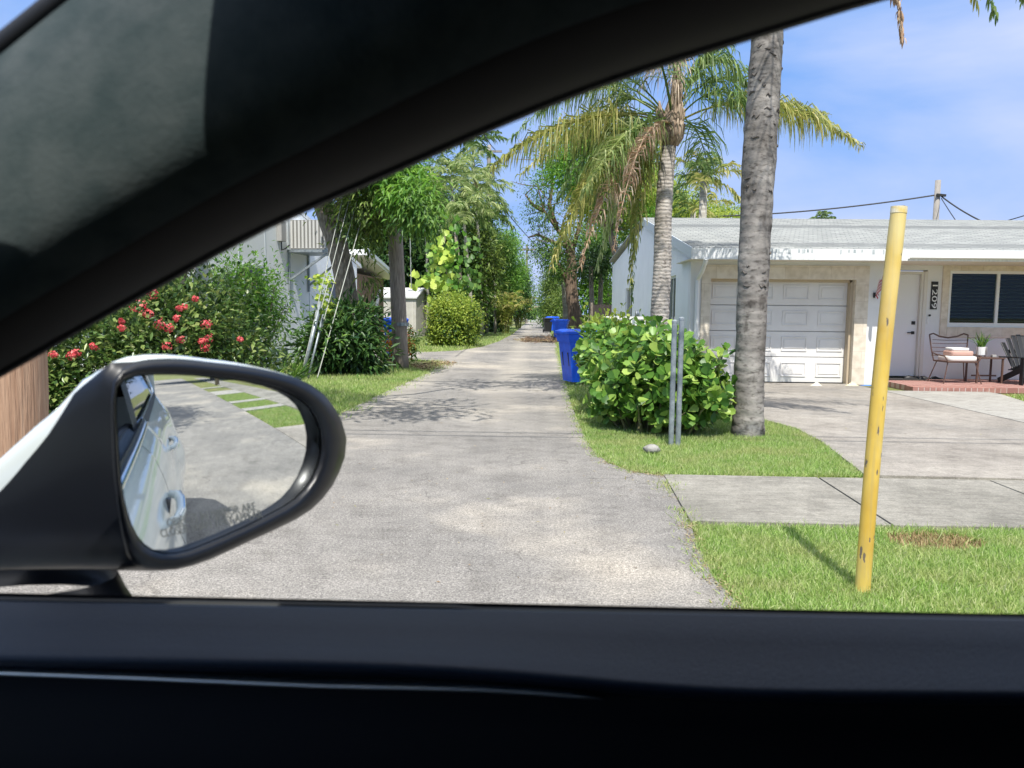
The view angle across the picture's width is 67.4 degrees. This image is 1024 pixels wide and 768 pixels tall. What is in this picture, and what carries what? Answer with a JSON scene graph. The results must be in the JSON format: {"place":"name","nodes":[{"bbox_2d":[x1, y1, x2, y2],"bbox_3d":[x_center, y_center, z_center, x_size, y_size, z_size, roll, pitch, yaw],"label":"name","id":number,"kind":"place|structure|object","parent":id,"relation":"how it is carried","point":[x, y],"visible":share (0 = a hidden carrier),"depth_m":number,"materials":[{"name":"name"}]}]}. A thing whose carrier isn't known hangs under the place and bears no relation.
{"place":"outdoors","nodes":[
{"label":"outdoors","id":0,"kind":"place"},
{"bbox_2d":[163,273,186,336],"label":"shade tree","id":1,"kind":"object","parent":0,"point":[175,291],"depth_m":9.30,"materials":[{"name":"green plant"}]},
{"bbox_2d":[0,322,740,607],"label":"road","id":2,"kind":"structure","parent":0,"point":[406,448],"depth_m":5.11,"materials":[{"name":"concrete"}]},
{"bbox_2d":[383,317,408,356],"bbox_3d":[-3.268,-1.278,21.610,0.706,1.187,0.961,0,5,-6],"label":"wheelie bin","id":3,"kind":"object","parent":2,"relation":"on","point":[389,322],"visible":0.09,"depth_m":21.17,"materials":[{"name":"blue plastic"}]},
{"bbox_2d":[395,359,463,371],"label":"leaf litter","id":4,"kind":"object","parent":2,"relation":"on","point":[423,365],"visible":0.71,"depth_m":19.59,"materials":[{"name":"brown plant"}]},
{"bbox_2d":[0,0,1023,767],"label":"car","id":5,"kind":"object","parent":2,"relation":"on","point":[148,146],"visible":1,"depth_m":0.56,"materials":[{"name":"plastic"}]},
{"bbox_2d":[522,246,534,323],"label":"utility pole","id":6,"kind":"object","parent":2,"relation":"on","point":[527,266],"visible":0.3,"depth_m":90.86,"materials":[{"name":"brown wood"}]},
{"bbox_2d":[507,333,558,343],"bbox_3d":[1.316,-2.216,35.652,3.206,0.541,5.401,1,5,2],"label":"debris pile","id":7,"kind":"object","parent":2,"relation":"on","point":[548,338],"visible":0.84,"depth_m":35.15,"materials":[{"name":"brown plant"}]},
{"bbox_2d":[542,318,552,331],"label":"wheelie bin","id":8,"kind":"object","parent":2,"relation":"on","point":[547,324],"visible":0.94,"depth_m":51.55,"materials":[{"name":"black plastic"}]},
{"bbox_2d":[550,319,569,339],"bbox_3d":[2.231,-2.499,35.879,0.858,1.060,0.630,2,5,12],"label":"wheelie bin","id":9,"kind":"object","parent":2,"relation":"on","point":[558,324],"visible":0.44,"depth_m":35.59,"materials":[{"name":"blue plastic"}]},
{"bbox_2d":[269,396,904,590],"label":"leaf litter","id":10,"kind":"object","parent":2,"relation":"on","point":[550,507],"visible":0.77,"depth_m":5.67,"materials":[{"name":"brown plant"}]},
{"bbox_2d":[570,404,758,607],"bbox_3d":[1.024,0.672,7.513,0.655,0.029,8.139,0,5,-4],"label":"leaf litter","id":11,"kind":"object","parent":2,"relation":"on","point":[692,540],"visible":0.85,"depth_m":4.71,"materials":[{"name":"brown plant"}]},
{"bbox_2d":[555,347,779,608],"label":"grass","id":12,"kind":"structure","parent":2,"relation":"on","point":[626,468],"depth_m":5.41,"materials":[{"name":"green plant"}]},
{"bbox_2d":[290,349,461,419],"bbox_3d":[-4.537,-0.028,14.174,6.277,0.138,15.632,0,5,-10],"label":"grass","id":13,"kind":"structure","parent":0,"point":[338,390],"depth_m":14.05,"materials":[{"name":"green plant"}]},
{"bbox_2d":[305,193,350,371],"bbox_3d":[-3.589,-3.401,16.313,0.017,6.407,3.094,2,6,19],"label":"guy wire","id":14,"kind":"object","parent":13,"relation":"on","point":[330,272],"visible":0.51,"depth_m":15.96,"materials":[{"name":"silver metal"}]},
{"bbox_2d":[410,241,411,287],"bbox_3d":[-3.149,-4.170,23.815,0.071,2.370,0.027,1,5,2],"label":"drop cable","id":15,"kind":"object","parent":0,"point":[410,262],"visible":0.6,"depth_m":23.84,"materials":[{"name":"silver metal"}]},
{"bbox_2d":[0,0,1023,314],"label":"sky","id":16,"kind":"structure","parent":0,"point":[946,105],"materials":[{"name":"blue"}]},
{"bbox_2d":[51,316,1023,613],"bbox_3d":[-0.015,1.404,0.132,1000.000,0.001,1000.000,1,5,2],"label":"ground","id":17,"kind":"structure","parent":0,"point":[781,382],"depth_m":14.03,"materials":[{"name":"soil"}]},
{"bbox_2d":[0,352,48,457],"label":"wooden fence","id":18,"kind":"object","parent":17,"relation":"on","point":[24,399],"visible":0.16,"depth_m":4.30,"materials":[{"name":"brown wood"}]},
{"bbox_2d":[47,257,305,414],"bbox_3d":[-4.805,-0.488,8.626,4.776,2.168,3.023,-3,6,-30],"label":"flowering hedge","id":19,"kind":"object","parent":17,"relation":"on","point":[124,331],"visible":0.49,"depth_m":8.42,"materials":[{"name":"green plant"}]},
{"bbox_2d":[193,262,208,344],"bbox_3d":[-4.003,-0.592,9.932,0.140,1.993,0.150,1,5,2],"label":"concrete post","id":20,"kind":"object","parent":17,"relation":"on","point":[206,271],"depth_m":9.80,"materials":[{"name":"grey concrete"}]},
{"bbox_2d":[57,213,389,378],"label":"house","id":21,"kind":"structure","parent":17,"relation":"on","point":[280,234],"depth_m":19.21,"materials":[{"name":"grey paint"}]},
{"bbox_2d":[242,264,263,292],"bbox_3d":[-5.748,-2.342,17.092,0.048,0.600,0.900,1,5,9],"label":"window","id":22,"kind":"structure","parent":21,"relation":"in","point":[261,267],"depth_m":17.18,"materials":[{"name":"grey"}]},
{"bbox_2d":[287,220,350,291],"bbox_3d":[-4.832,-3.200,19.342,1.148,1.721,1.300,1,5,9],"label":"awning","id":23,"kind":"object","parent":21,"relation":"attached to","point":[307,237],"visible":0.56,"depth_m":18.77,"materials":[{"name":"white metal"}]},
{"bbox_2d":[327,281,335,303],"bbox_3d":[-5.044,-2.496,21.745,0.048,0.850,0.900,1,5,9],"label":"window","id":24,"kind":"structure","parent":21,"relation":"in","point":[330,289],"depth_m":21.66,"materials":[{"name":"grey"}]},
{"bbox_2d":[213,322,255,364],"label":"shrub","id":25,"kind":"object","parent":17,"relation":"on","point":[231,341],"visible":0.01,"depth_m":9.85,"materials":[{"name":"green plant"}]},
{"bbox_2d":[188,240,323,367],"bbox_3d":[-3.821,-0.964,11.024,2.226,2.546,2.111,-1,6,-13],"label":"shrub","id":26,"kind":"object","parent":17,"relation":"on","point":[266,303],"visible":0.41,"depth_m":10.88,"materials":[{"name":"green plant"}]},
{"bbox_2d":[266,348,287,369],"bbox_3d":[-4.744,-0.415,15.369,0.390,0.608,0.425,1,5,2],"label":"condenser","id":27,"kind":"object","parent":17,"relation":"on","point":[284,352],"visible":0.09,"depth_m":15.18,"materials":[{"name":"grey metal"}]},
{"bbox_2d":[273,352,315,378],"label":"spiky plant","id":28,"kind":"object","parent":17,"relation":"on","point":[297,371],"visible":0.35,"depth_m":14.73,"materials":[{"name":"green plant"}]},
{"bbox_2d":[303,197,342,364],"bbox_3d":[-3.673,-3.601,16.293,0.015,6.806,3.079,2,6,18],"label":"guy wire","id":29,"kind":"object","parent":17,"relation":"attached to","point":[323,280],"visible":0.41,"depth_m":15.82,"materials":[{"name":"silver metal"}]},
{"bbox_2d":[302,301,321,375],"bbox_3d":[-4.008,-0.871,15.336,0.063,1.559,0.619,3,6,28],"label":"guy guard","id":30,"kind":"object","parent":29,"relation":"attached to","point":[312,335],"visible":0.66,"depth_m":15.34,"materials":[{"name":"plastic"}]},
{"bbox_2d":[304,270,336,343],"bbox_3d":[-3.926,-1.590,16.036,0.643,1.586,0.522,4,7,34],"label":"vine","id":31,"kind":"object","parent":29,"relation":"attached to","point":[318,282],"visible":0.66,"depth_m":15.96,"materials":[{"name":"green plant"}]},
{"bbox_2d":[280,285,405,376],"bbox_3d":[-3.611,-1.051,16.479,2.597,2.165,2.718,-4,7,-42],"label":"bush","id":32,"kind":"object","parent":17,"relation":"on","point":[353,340],"visible":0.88,"depth_m":16.06,"materials":[{"name":"green plant"}]},
{"bbox_2d":[302,158,464,369],"bbox_3d":[-3.162,-3.575,16.625,3.719,6.818,4.991,-3,6,-33],"label":"tree","id":33,"kind":"object","parent":17,"relation":"on","point":[404,199],"visible":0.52,"depth_m":16.32,"materials":[{"name":"green plant"}]},
{"bbox_2d":[388,218,408,368],"bbox_3d":[-2.688,-4.284,17.801,2.000,8.113,0.441,1,5,2],"label":"utility pole","id":34,"kind":"object","parent":17,"relation":"on","point":[397,292],"visible":0.35,"depth_m":17.91,"materials":[{"name":"wood"}]},
{"bbox_2d":[317,195,358,343],"bbox_3d":[-3.490,-3.201,16.335,0.017,6.008,3.094,3,6,20],"label":"guy wire","id":35,"kind":"object","parent":34,"relation":"attached to","point":[336,273],"visible":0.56,"depth_m":15.98,"materials":[{"name":"silver metal"}]},
{"bbox_2d":[307,314,323,377],"bbox_3d":[-3.929,-0.744,15.362,0.043,1.298,0.574,3,6,22],"label":"guy guard","id":36,"kind":"object","parent":35,"relation":"attached to","point":[316,342],"visible":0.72,"depth_m":15.35,"materials":[{"name":"plastic"}]},
{"bbox_2d":[317,198,367,377],"bbox_3d":[-3.340,-3.026,16.360,0.021,5.660,3.052,2,6,19],"label":"guy wire","id":37,"kind":"object","parent":34,"relation":"attached to","point":[340,295],"visible":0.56,"depth_m":15.90,"materials":[{"name":"silver metal"}]},
{"bbox_2d":[379,323,424,363],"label":"shrub","id":38,"kind":"object","parent":17,"relation":"on","point":[413,350],"visible":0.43,"depth_m":19.59,"materials":[{"name":"green plant"}]},
{"bbox_2d":[343,163,469,307],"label":"leafy tree","id":39,"kind":"object","parent":17,"relation":"on","point":[384,257],"visible":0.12,"depth_m":40.41,"materials":[{"name":"green plant"}]},
{"bbox_2d":[384,287,432,337],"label":"garden shed","id":40,"kind":"structure","parent":17,"relation":"on","point":[415,308],"depth_m":38.12,"materials":[{"name":"plastic"}]},
{"bbox_2d":[414,170,450,335],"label":"palm tree","id":41,"kind":"object","parent":17,"relation":"on","point":[427,259],"visible":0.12,"depth_m":38.67,"materials":[{"name":"green plant"}]},
{"bbox_2d":[376,327,518,350],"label":"grass","id":42,"kind":"structure","parent":17,"relation":"on","point":[488,338],"depth_m":32.44,"materials":[{"name":"green plant"}]},
{"bbox_2d":[417,287,489,346],"bbox_3d":[-2.263,-2.571,29.898,2.840,2.446,2.751,1,5,2],"label":"bush","id":43,"kind":"object","parent":17,"relation":"on","point":[459,327],"visible":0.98,"depth_m":29.45,"materials":[{"name":"green plant"}]},
{"bbox_2d":[406,186,512,329],"bbox_3d":[-2.619,-6.731,40.326,5.262,8.552,6.522,6,7,42],"label":"leafy tree","id":44,"kind":"object","parent":17,"relation":"on","point":[490,263],"visible":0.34,"depth_m":39.78,"materials":[{"name":"green plant"}]},
{"bbox_2d":[422,147,500,254],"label":"palm tree","id":45,"kind":"object","parent":17,"relation":"on","point":[451,167],"visible":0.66,"depth_m":34.79,"materials":[{"name":"green plant"}]},
{"bbox_2d":[431,181,504,317],"bbox_3d":[-2.189,-5.452,34.700,3.318,7.068,3.568,4,6,33],"label":"palm tree","id":46,"kind":"object","parent":17,"relation":"on","point":[466,213],"visible":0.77,"depth_m":34.08,"materials":[{"name":"green plant"}]},
{"bbox_2d":[409,208,482,318],"bbox_3d":[-2.864,-4.684,33.282,3.172,5.716,1.736,1,5,2],"label":"vine","id":47,"kind":"object","parent":46,"relation":"attached to","point":[449,256],"visible":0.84,"depth_m":33.10,"materials":[{"name":"green plant"}]},
{"bbox_2d":[430,304,511,333],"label":"undergrowth","id":48,"kind":"object","parent":17,"relation":"on","point":[490,321],"visible":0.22,"depth_m":48.19,"materials":[{"name":"green plant"}]},
{"bbox_2d":[443,153,517,337],"bbox_3d":[-2.053,-7.081,39.721,4.659,9.375,4.340,1,5,2],"label":"palm tree","id":49,"kind":"object","parent":17,"relation":"on","point":[494,195],"visible":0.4,"depth_m":39.18,"materials":[{"name":"green plant"}]},
{"bbox_2d":[455,130,507,335],"bbox_3d":[-1.907,-8.075,40.501,2.893,11.213,3.782,-3,7,-35],"label":"palm tree","id":50,"kind":"object","parent":17,"relation":"on","point":[476,143],"visible":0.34,"depth_m":39.93,"materials":[{"name":"green plant"}]},
{"bbox_2d":[480,145,501,332],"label":"utility pole","id":51,"kind":"object","parent":17,"relation":"on","point":[493,151],"visible":0.08,"depth_m":45.90,"materials":[{"name":"brown wood"}]},
{"bbox_2d":[475,198,515,333],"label":"palm tree","id":52,"kind":"object","parent":17,"relation":"on","point":[503,217],"visible":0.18,"depth_m":45.23,"materials":[{"name":"green plant"}]},
{"bbox_2d":[482,221,535,331],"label":"leafy tree","id":53,"kind":"object","parent":17,"relation":"on","point":[514,256],"visible":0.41,"depth_m":48.45,"materials":[{"name":"green plant"}]},
{"bbox_2d":[487,290,531,332],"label":"clumping palm","id":54,"kind":"object","parent":17,"relation":"on","point":[511,307],"visible":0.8,"depth_m":45.66,"materials":[{"name":"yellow plant"}]},
{"bbox_2d":[506,262,537,326],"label":"leafy tree","id":55,"kind":"object","parent":17,"relation":"on","point":[526,292],"visible":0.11,"depth_m":59.06,"materials":[{"name":"green plant"}]},
{"bbox_2d":[512,294,537,327],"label":"clumping palm","id":56,"kind":"object","parent":17,"relation":"on","point":[517,324],"visible":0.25,"depth_m":59.59,"materials":[{"name":"green plant"}]},
{"bbox_2d":[514,255,537,322],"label":"leafy tree","id":57,"kind":"object","parent":17,"relation":"on","point":[531,281],"visible":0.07,"depth_m":80.36,"materials":[{"name":"green plant"}]},
{"bbox_2d":[529,258,565,326],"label":"leafy tree","id":58,"kind":"object","parent":17,"relation":"on","point":[547,306],"visible":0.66,"depth_m":62.56,"materials":[{"name":"green plant"}]},
{"bbox_2d":[511,156,585,328],"bbox_3d":[2.573,-7.123,39.368,5.263,9.736,3.820,0,5,-7],"label":"tree","id":59,"kind":"object","parent":17,"relation":"on","point":[572,301],"visible":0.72,"depth_m":39.33,"materials":[{"name":"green plant"}]},
{"bbox_2d":[544,238,575,318],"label":"tree","id":60,"kind":"object","parent":17,"relation":"on","point":[565,310],"visible":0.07,"depth_m":41.54,"materials":[{"name":"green plant"}]},
{"bbox_2d":[554,329,596,381],"bbox_3d":[1.327,-0.529,14.844,0.858,1.060,0.630,-1,6,-20],"label":"wheelie bin","id":61,"kind":"object","parent":17,"relation":"on","point":[567,339],"visible":0.48,"depth_m":14.60,"materials":[{"name":"blue plastic"}]},
{"bbox_2d":[566,240,612,320],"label":"tree","id":62,"kind":"object","parent":17,"relation":"on","point":[590,268],"visible":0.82,"depth_m":37.49,"materials":[{"name":"green plant"}]},
{"bbox_2d":[553,211,629,322],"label":"leafy tree","id":63,"kind":"object","parent":17,"relation":"on","point":[582,289],"visible":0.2,"depth_m":42.69,"materials":[{"name":"green plant"}]},
{"bbox_2d":[578,236,617,314],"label":"tree","id":64,"kind":"object","parent":17,"relation":"on","point":[600,295],"visible":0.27,"depth_m":38.49,"materials":[{"name":"green plant"}]},
{"bbox_2d":[590,303,611,321],"bbox_3d":[4.234,-2.565,32.846,1.770,1.802,0.100,1,5,2],"label":"board fence","id":65,"kind":"object","parent":17,"relation":"on","point":[593,309],"visible":0.18,"depth_m":32.75,"materials":[{"name":"grey wood"}]},
{"bbox_2d":[525,105,682,263],"bbox_3d":[4.480,-7.117,33.567,8.683,10.759,6.111,-3,6,-32],"label":"leafy tree","id":66,"kind":"object","parent":17,"relation":"on","point":[558,168],"visible":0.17,"depth_m":32.73,"materials":[{"name":"green plant"}]},
{"bbox_2d":[570,302,647,335],"bbox_3d":[2.275,-1.034,17.846,2.159,1.714,6.770,1,5,2],"label":"hedge","id":67,"kind":"object","parent":17,"relation":"on","point":[599,321],"visible":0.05,"depth_m":16.33,"materials":[{"name":"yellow plant"}]},
{"bbox_2d":[606,316,649,325],"bbox_3d":[2.941,-1.161,19.425,1.275,1.093,0.050,1,5,2],"label":"picket fence","id":68,"kind":"object","parent":17,"relation":"on","point":[631,317],"visible":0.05,"depth_m":19.36,"materials":[{"name":"white"}]},
{"bbox_2d":[642,444,660,453],"bbox_3d":[1.394,0.650,7.652,0.181,0.107,0.130,1,5,2],"label":"rock","id":69,"kind":"object","parent":17,"relation":"on","point":[650,448],"visible":0.82,"depth_m":7.61,"materials":[{"name":"grey stone"}]},
{"bbox_2d":[572,314,737,434],"bbox_3d":[1.802,-0.290,10.787,1.856,1.381,5.088,1,5,2],"label":"broad leaved bush","id":70,"kind":"object","parent":17,"relation":"on","point":[624,373],"visible":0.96,"depth_m":8.80,"materials":[{"name":"green plant"}]},
{"bbox_2d":[668,320,677,445],"bbox_3d":[1.683,0.011,8.042,0.063,1.366,0.063,1,5,2],"label":"fence post","id":71,"kind":"object","parent":17,"relation":"on","point":[672,381],"visible":0.88,"depth_m":8.02,"materials":[{"name":"metal"}]},
{"bbox_2d":[490,46,865,334],"bbox_3d":[2.791,-3.540,12.757,6.210,7.583,4.262,1,5,2],"label":"palm tree","id":72,"kind":"object","parent":17,"relation":"on","point":[632,148],"visible":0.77,"depth_m":12.56,"materials":[{"name":"green plant"}]},
{"bbox_2d":[675,317,684,446],"bbox_3d":[1.758,-0.003,8.046,0.063,1.395,0.063,1,5,2],"label":"fence post","id":73,"kind":"object","parent":17,"relation":"on","point":[679,379],"visible":0.88,"depth_m":8.02,"materials":[{"name":"metal"}]},
{"bbox_2d":[621,167,739,237],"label":"leafy tree","id":74,"kind":"object","parent":17,"relation":"on","point":[718,212],"visible":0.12,"depth_m":38.55,"materials":[{"name":"green plant"}]},
{"bbox_2d":[652,148,740,217],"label":"palm tree","id":75,"kind":"object","parent":17,"relation":"on","point":[693,179],"visible":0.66,"depth_m":23.23,"materials":[{"name":"green plant"}]},
{"bbox_2d":[672,187,734,217],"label":"palm tree","id":76,"kind":"object","parent":17,"relation":"on","point":[686,203],"visible":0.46,"depth_m":30.96,"materials":[{"name":"green plant"}]},
{"bbox_2d":[609,218,1023,393],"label":"house","id":77,"kind":"structure","parent":17,"relation":"on","point":[958,277],"depth_m":15.65,"materials":[{"name":"white paint"}]},
{"bbox_2d":[627,288,631,322],"bbox_3d":[3.908,-2.433,25.281,0.050,1.450,1.800,1,5,2],"label":"side window","id":78,"kind":"structure","parent":77,"relation":"in","point":[629,302],"depth_m":25.61,"materials":[{"name":"white glass"}]},
{"bbox_2d":[669,276,675,319],"bbox_3d":[3.685,-1.830,17.507,0.050,1.240,1.200,1,5,2],"label":"side window","id":79,"kind":"structure","parent":77,"relation":"in","point":[673,279],"depth_m":17.51,"materials":[{"name":"white glass"}]},
{"bbox_2d":[709,282,847,382],"bbox_3d":[5.373,-1.071,15.613,2.850,2.080,0.075,1,5,2],"label":"garage door","id":80,"kind":"structure","parent":77,"relation":"in","point":[806,321],"depth_m":15.58,"materials":[{"name":"paint"}]},
{"bbox_2d":[873,276,882,299],"bbox_3d":[7.155,-1.956,14.869,0.132,0.659,0.624,1,5,2],"label":"flag","id":81,"kind":"object","parent":77,"relation":"attached to","point":[876,294],"visible":0.38,"depth_m":14.90,"materials":[{"name":"pink fabric"}]},
{"bbox_2d":[889,274,919,375],"bbox_3d":[8.044,-1.226,16.058,0.840,2.120,0.106,1,5,2],"label":"front door","id":82,"kind":"structure","parent":77,"relation":"in","point":[902,363],"depth_m":16.06,"materials":[{"name":"white"}]},
{"bbox_2d":[889,378,926,380],"bbox_3d":[8.041,-0.102,15.760,0.800,0.015,0.450,1,5,2],"label":"doormat","id":83,"kind":"object","parent":77,"relation":"on","point":[906,379],"visible":0.71,"depth_m":15.57,"materials":[{"name":"black rubber"}]},
{"bbox_2d":[927,333,981,383],"bbox_3d":[8.724,-0.513,15.120,0.788,0.974,0.654,1,5,2],"label":"patio chair","id":84,"kind":"object","parent":77,"relation":"on","point":[947,361],"visible":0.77,"depth_m":15.33,"materials":[{"name":"brown metal"}]},
{"bbox_2d":[938,355,976,360],"bbox_3d":[8.732,-0.504,15.064,0.580,0.100,0.480,1,5,2],"label":"seat cushion","id":85,"kind":"object","parent":84,"relation":"on","point":[961,358],"visible":0.82,"depth_m":14.84,"materials":[{"name":"white fabric"}]},
{"bbox_2d":[943,350,972,355],"bbox_3d":[8.743,-0.605,15.054,0.440,0.098,0.400,1,5,2],"label":"pillow","id":86,"kind":"object","parent":85,"relation":"on","point":[957,353],"visible":0.96,"depth_m":14.87,"materials":[{"name":"pink fabric"}]},
{"bbox_2d":[945,347,968,350],"bbox_3d":[8.724,-0.685,15.057,0.340,0.058,0.340,1,5,2],"label":"pillow","id":87,"kind":"object","parent":86,"relation":"on","point":[956,349],"visible":1,"depth_m":14.90,"materials":[{"name":"white fabric"}]},
{"bbox_2d":[965,357,1004,382],"bbox_3d":[9.359,-0.282,15.227,0.540,0.500,0.440,1,5,2],"label":"side table","id":88,"kind":"object","parent":77,"relation":"on","point":[990,370],"visible":0.73,"depth_m":15.07,"materials":[{"name":"brown metal"}]},
{"bbox_2d":[966,331,991,356],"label":"potted plant","id":89,"kind":"object","parent":88,"relation":"on","point":[981,348],"visible":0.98,"depth_m":15.14,"materials":[{"name":"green plant"}]},
{"bbox_2d":[947,271,1023,327],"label":"picture window","id":90,"kind":"structure","parent":77,"relation":"in","point":[976,298],"depth_m":16.01,"materials":[{"name":"white"}]},
{"bbox_2d":[997,334,1023,385],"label":"adirondack chair","id":91,"kind":"object","parent":77,"relation":"on","point":[1016,361],"visible":0.98,"depth_m":15.09,"materials":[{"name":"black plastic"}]},
{"bbox_2d":[687,518,1022,531],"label":"grass","id":92,"kind":"structure","parent":17,"relation":"on","point":[881,526],"depth_m":5.02,"materials":[{"name":"green plant"}]},
{"bbox_2d":[731,0,1023,437],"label":"palm tree","id":93,"kind":"object","parent":17,"relation":"on","point":[760,144],"visible":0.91,"depth_m":8.48,"materials":[{"name":"grey plant"}]},
{"bbox_2d":[883,529,985,550],"bbox_3d":[2.617,0.964,4.761,0.658,0.069,0.432,1,5,2],"label":"dirt patch","id":94,"kind":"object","parent":17,"relation":"on","point":[921,539],"depth_m":4.78,"materials":[{"name":"brown soil"}]},
{"bbox_2d":[933,180,945,219],"bbox_3d":[19.315,-5.480,35.077,0.465,7.504,0.352,1,5,2],"label":"utility pole","id":95,"kind":"object","parent":17,"relation":"on","point":[936,205],"visible":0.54,"depth_m":34.75,"materials":[{"name":"beige wood"}]},
{"bbox_2d":[696,195,934,216],"bbox_3d":[12.571,-8.499,37.022,13.870,0.729,0.066,2,6,18],"label":"power line","id":96,"kind":"object","parent":95,"relation":"attached to","point":[838,207],"visible":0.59,"depth_m":36.03,"materials":[{"name":"black"}]},
{"bbox_2d":[941,196,979,219],"bbox_3d":[19.548,-7.398,32.907,0.060,1.909,4.036,0,5,-3],"label":"power line","id":97,"kind":"object","parent":95,"relation":"attached to","point":[960,209],"visible":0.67,"depth_m":33.39,"materials":[{"name":"black"}]},
{"bbox_2d":[550,330,731,424],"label":"grass","id":98,"kind":"structure","parent":0,"point":[578,389],"depth_m":12.60,"materials":[{"name":"green plant"}]},
{"bbox_2d":[323,351,1023,422],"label":"path","id":99,"kind":"structure","parent":0,"point":[999,405],"depth_m":12.50,"materials":[{"name":"concrete"}]},
{"bbox_2d":[579,415,862,477],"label":"grass","id":100,"kind":"structure","parent":0,"point":[776,449],"depth_m":7.64,"materials":[{"name":"green plant"}]},
{"bbox_2d":[809,210,835,218],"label":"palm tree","id":101,"kind":"object","parent":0,"point":[822,214],"visible":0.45,"depth_m":44.45,"materials":[{"name":"green plant"}]},
{"bbox_2d":[664,474,1023,531],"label":"sidewalk","id":102,"kind":"structure","parent":0,"point":[936,503],"depth_m":5.67,"materials":[{"name":"concrete"}]},
{"bbox_2d":[691,520,1023,613],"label":"grass","id":103,"kind":"structure","parent":0,"point":[794,586],"depth_m":4.18,"materials":[{"name":"green plant"}]},
{"bbox_2d":[855,205,907,591],"bbox_3d":[1.824,0.104,3.805,0.151,1.939,0.075,1,5,2],"label":"bollard","id":104,"kind":"object","parent":103,"relation":"on","point":[881,364],"visible":0.98,"depth_m":3.77,"materials":[{"name":"yellow metal"}]},
{"bbox_2d":[730,383,1023,480],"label":"driveway","id":105,"kind":"structure","parent":0,"point":[938,441],"depth_m":9.18,"materials":[{"name":"concrete"}]},
{"bbox_2d":[1005,393,1023,400],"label":"grass","id":106,"kind":"structure","parent":0,"point":[1019,396],"depth_m":13.44,"materials":[{"name":"green plant"}]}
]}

